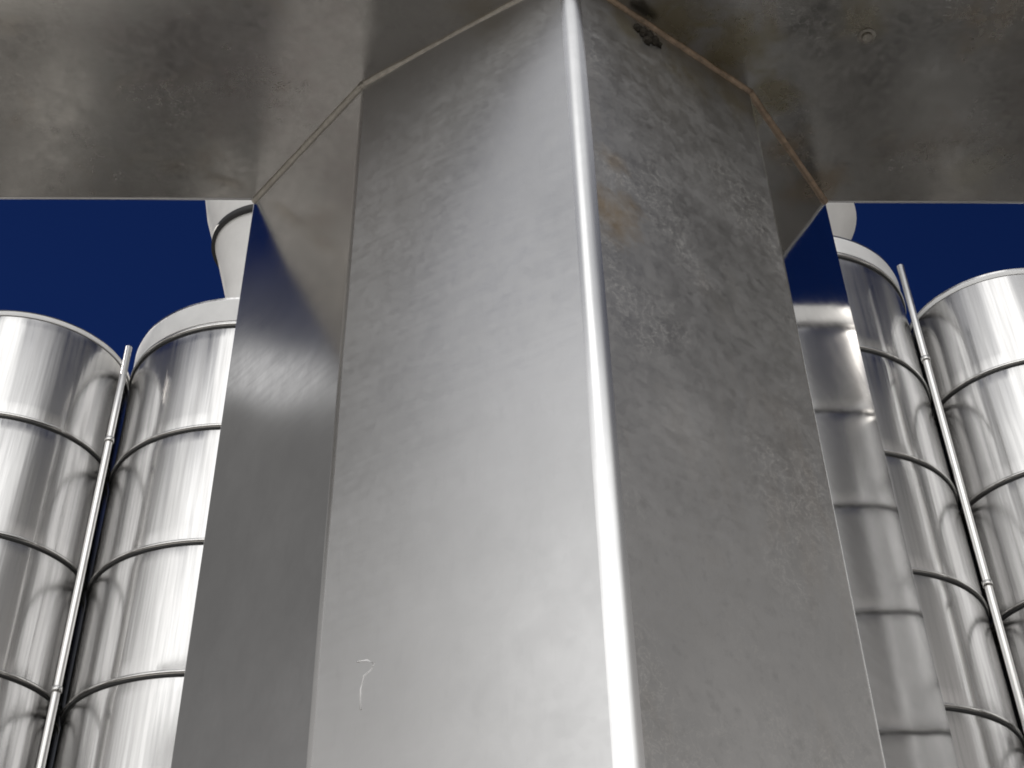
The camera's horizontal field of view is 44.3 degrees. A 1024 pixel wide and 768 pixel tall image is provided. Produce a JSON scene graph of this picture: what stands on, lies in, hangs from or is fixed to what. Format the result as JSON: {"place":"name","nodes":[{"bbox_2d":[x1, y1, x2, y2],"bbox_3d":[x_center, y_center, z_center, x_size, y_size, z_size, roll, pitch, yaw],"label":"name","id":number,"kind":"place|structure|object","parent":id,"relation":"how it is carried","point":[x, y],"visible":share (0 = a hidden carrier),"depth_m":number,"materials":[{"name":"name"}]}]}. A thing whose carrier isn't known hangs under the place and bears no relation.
{"place":"outdoors","nodes":[
{"label":"outdoors","id":0,"kind":"place"},
{"bbox_2d":[0,199,1023,375],"label":"sky","id":1,"kind":"structure","parent":0,"point":[111,270],"materials":[{"name":"blue"}]},
{"label":"ground","id":2,"kind":"structure","parent":0,"visible":0},
{"bbox_2d":[0,310,129,767],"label":"steel silo","id":3,"kind":"object","parent":2,"relation":"on","point":[59,378],"visible":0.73,"depth_m":8.41,"materials":[{"name":"silver metal"}]},
{"bbox_2d":[36,345,131,767],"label":"downpipe","id":4,"kind":"object","parent":2,"relation":"on","point":[56,690],"visible":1,"depth_m":7.86,"materials":[{"name":"silver metal"}]},
{"bbox_2d":[52,297,239,767],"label":"steel silo","id":5,"kind":"object","parent":2,"relation":"on","point":[122,705],"visible":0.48,"depth_m":8.06,"materials":[{"name":"silver metal"}]},
{"bbox_2d":[205,200,253,297],"bbox_3d":[-1.993,-0.906,10.615,1.440,2.000,1.440,-1,-37,0],"label":"vent hood","id":6,"kind":"object","parent":5,"relation":"on","point":[229,222],"visible":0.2,"depth_m":10.39,"materials":[{"name":"white paint"}]},
{"bbox_2d":[171,0,958,767],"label":"folded column","id":7,"kind":"structure","parent":2,"relation":"on","point":[549,436],"depth_m":3.86,"materials":[{"name":"metal"}]},
{"bbox_2d":[0,0,1023,203],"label":"steel soffit","id":8,"kind":"structure","parent":7,"relation":"on","point":[917,101],"depth_m":5.04,"materials":[{"name":"metal"}]},
{"bbox_2d":[857,28,875,43],"bbox_3d":[1.378,-1.345,4.886,0.072,0.020,0.072,-1,-37,0],"label":"soffit bolt","id":9,"kind":"object","parent":8,"relation":"attached to","point":[866,35],"visible":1,"depth_m":4.88,"materials":[{"name":"metal"}]},
{"bbox_2d":[833,235,1023,767],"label":"steel silo","id":10,"kind":"object","parent":2,"relation":"on","point":[983,726],"visible":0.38,"depth_m":8.21,"materials":[{"name":"silver metal"}]},
{"bbox_2d":[826,203,855,239],"bbox_3d":[2.168,-0.963,10.623,1.600,0.850,1.600,-1,-37,0],"label":"vent hood","id":11,"kind":"object","parent":10,"relation":"on","point":[842,217],"visible":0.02,"depth_m":10.53,"materials":[{"name":"white paint"}]},
{"bbox_2d":[897,264,1023,730],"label":"downpipe","id":12,"kind":"object","parent":2,"relation":"on","point":[987,583],"visible":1,"depth_m":8.16,"materials":[{"name":"silver metal"}]},
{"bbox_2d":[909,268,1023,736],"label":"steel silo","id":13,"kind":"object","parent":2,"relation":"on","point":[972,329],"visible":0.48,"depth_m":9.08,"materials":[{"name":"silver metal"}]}
]}

